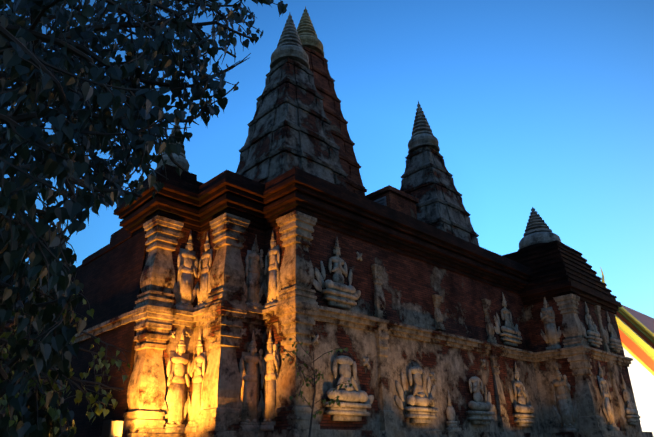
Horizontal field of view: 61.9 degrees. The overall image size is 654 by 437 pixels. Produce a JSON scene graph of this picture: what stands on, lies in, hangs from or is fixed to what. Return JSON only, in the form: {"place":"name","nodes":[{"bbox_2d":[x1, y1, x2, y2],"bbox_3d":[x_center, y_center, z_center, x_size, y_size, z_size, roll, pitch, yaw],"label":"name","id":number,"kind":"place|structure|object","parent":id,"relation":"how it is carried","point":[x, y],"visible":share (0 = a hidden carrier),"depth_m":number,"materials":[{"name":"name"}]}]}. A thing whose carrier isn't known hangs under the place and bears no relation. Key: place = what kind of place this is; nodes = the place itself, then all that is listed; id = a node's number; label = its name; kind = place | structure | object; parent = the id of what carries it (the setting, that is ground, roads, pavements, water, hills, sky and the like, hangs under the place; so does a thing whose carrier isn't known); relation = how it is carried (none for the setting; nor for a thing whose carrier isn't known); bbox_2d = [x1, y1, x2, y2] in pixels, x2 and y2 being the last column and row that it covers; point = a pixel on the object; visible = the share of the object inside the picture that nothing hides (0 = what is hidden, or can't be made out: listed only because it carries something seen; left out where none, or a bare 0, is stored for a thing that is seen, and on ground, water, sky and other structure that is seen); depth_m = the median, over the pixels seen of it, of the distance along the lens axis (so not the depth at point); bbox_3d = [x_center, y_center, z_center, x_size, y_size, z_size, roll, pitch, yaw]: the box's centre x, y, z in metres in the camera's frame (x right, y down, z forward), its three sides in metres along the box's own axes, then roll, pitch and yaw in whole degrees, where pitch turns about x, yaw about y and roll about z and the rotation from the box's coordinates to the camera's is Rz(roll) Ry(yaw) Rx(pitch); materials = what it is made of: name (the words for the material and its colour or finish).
{"place":"outdoors","nodes":[
{"label":"outdoors","id":0,"kind":"place"},
{"bbox_2d":[0,264,130,436],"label":"low bodhi tree leaves","id":1,"kind":"object","parent":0,"point":[55,413],"visible":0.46,"depth_m":7.47,"materials":[{"name":"green plant"}]},
{"bbox_2d":[0,0,287,436],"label":"bodhi tree","id":2,"kind":"object","parent":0,"point":[15,66],"depth_m":4.27,"materials":[{"name":"green plant"}]},
{"bbox_2d":[236,58,347,188],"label":"tower","id":3,"kind":"structure","parent":0,"point":[289,128],"depth_m":16.65,"materials":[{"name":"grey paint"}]},
{"bbox_2d":[270,13,309,69],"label":"spire","id":4,"kind":"structure","parent":3,"relation":"on","point":[289,44],"depth_m":18.44,"materials":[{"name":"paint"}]},
{"bbox_2d":[276,335,351,436],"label":"sapling","id":5,"kind":"object","parent":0,"point":[318,378],"depth_m":10.19,"materials":[{"name":"green plant"}]},
{"bbox_2d":[0,0,653,317],"label":"sky","id":6,"kind":"structure","parent":0,"point":[546,106],"materials":[{"name":"blue"}]},
{"bbox_2d":[303,46,366,195],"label":"tower","id":7,"kind":"structure","parent":0,"point":[324,81],"depth_m":22.76,"materials":[{"name":"brick"}]},
{"bbox_2d":[296,6,323,56],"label":"spire","id":8,"kind":"structure","parent":7,"relation":"on","point":[307,34],"depth_m":24.58,"materials":[{"name":"grey stone"}]},
{"bbox_2d":[400,146,478,245],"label":"tower","id":9,"kind":"structure","parent":0,"point":[427,181],"depth_m":21.62,"materials":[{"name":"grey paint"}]},
{"bbox_2d":[408,101,439,153],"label":"spire","id":10,"kind":"structure","parent":9,"relation":"on","point":[422,136],"depth_m":23.23,"materials":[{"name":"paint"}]},
{"bbox_2d":[623,347,653,436],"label":"viharn walls","id":11,"kind":"structure","parent":0,"point":[641,378],"depth_m":32.07,"materials":[{"name":"white paint"}]},
{"bbox_2d":[615,304,653,370],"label":"roof","id":12,"kind":"structure","parent":11,"relation":"on","point":[634,348],"depth_m":33.90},
{"bbox_2d":[600,267,653,375],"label":"roof trim","id":13,"kind":"structure","parent":12,"relation":"attached to","point":[633,334],"depth_m":32.92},
{"bbox_2d":[617,311,653,360],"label":"roof trim","id":14,"kind":"structure","parent":12,"relation":"attached to","point":[634,340],"depth_m":33.27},
{"label":"ground","id":15,"kind":"structure","parent":0,"visible":0},
{"bbox_2d":[0,211,85,436],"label":"tree","id":16,"kind":"object","parent":15,"relation":"on","point":[50,346],"depth_m":6.14,"materials":[{"name":"green plant"}]},
{"bbox_2d":[7,227,146,436],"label":"side wall","id":17,"kind":"structure","parent":15,"relation":"on","point":[108,276],"depth_m":13.38,"materials":[{"name":"brown brick"}]},
{"bbox_2d":[133,224,641,432],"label":"temple walls","id":18,"kind":"structure","parent":15,"relation":"on","point":[410,286],"depth_m":14.88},
{"bbox_2d":[143,164,203,185],"bbox_3d":[-4.417,-0.654,15.339,1.400,1.250,1.400,20,-31,-40],"label":"corner stupa base","id":19,"kind":"object","parent":18,"relation":"on","point":[188,177],"visible":0.15,"depth_m":15.06,"materials":[{"name":"brown stone"}]},
{"bbox_2d":[155,124,189,171],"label":"spire","id":20,"kind":"structure","parent":19,"relation":"on","point":[182,161],"depth_m":15.47,"materials":[{"name":"grey stone"}]},
{"bbox_2d":[27,167,532,298],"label":"cornice","id":21,"kind":"structure","parent":18,"relation":"attached to","point":[265,206],"depth_m":13.48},
{"bbox_2d":[4,300,652,436],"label":"temple ledges","id":22,"kind":"object","parent":18,"relation":"attached to","point":[264,317],"visible":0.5,"depth_m":13.23,"materials":[{"name":"beige stone"}]},
{"bbox_2d":[122,210,629,433],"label":"pilasters","id":23,"kind":"object","parent":18,"relation":"attached to","point":[221,388],"visible":0.81,"depth_m":12.19,"materials":[{"name":"beige stone"}]},
{"bbox_2d":[363,185,418,218],"bbox_3d":[2.163,0.135,18.239,1.560,1.800,1.260,20,-31,-40],"label":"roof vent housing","id":24,"kind":"object","parent":18,"relation":"on","point":[400,201],"visible":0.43,"depth_m":18.01,"materials":[{"name":"brick"}]},
{"bbox_2d":[374,196,386,205],"bbox_3d":[1.627,-0.242,17.841,0.080,0.800,0.800,20,-31,-40],"label":"roof vent louvre","id":25,"kind":"object","parent":24,"relation":"attached to","point":[382,200],"visible":0.23,"depth_m":17.75,"materials":[{"name":"grey"}]},
{"bbox_2d":[160,230,640,433],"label":"relief statues","id":26,"kind":"object","parent":18,"relation":"attached to","point":[337,292],"visible":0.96,"depth_m":12.81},
{"bbox_2d":[502,240,621,313],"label":"roof","id":27,"kind":"structure","parent":18,"relation":"on","point":[559,268],"depth_m":20.03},
{"bbox_2d":[518,207,561,250],"bbox_3d":[8.663,0.413,22.518,1.840,1.970,1.840,20,-31,-40],"label":"bell stupa","id":28,"kind":"object","parent":27,"relation":"on","point":[537,230],"visible":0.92,"depth_m":21.97,"materials":[{"name":"grey stone"}]},
{"bbox_3d":[-3.615,4.947,9.306,0.400,1.870,0.400,20,-31,-40],"label":"floodlight body","id":29,"kind":"object","parent":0,"visible":0},
{"bbox_2d":[101,419,122,436],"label":"floodlight","id":30,"kind":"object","parent":29,"relation":"attached to","point":[110,428],"depth_m":9.87,"materials":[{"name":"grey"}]}
]}

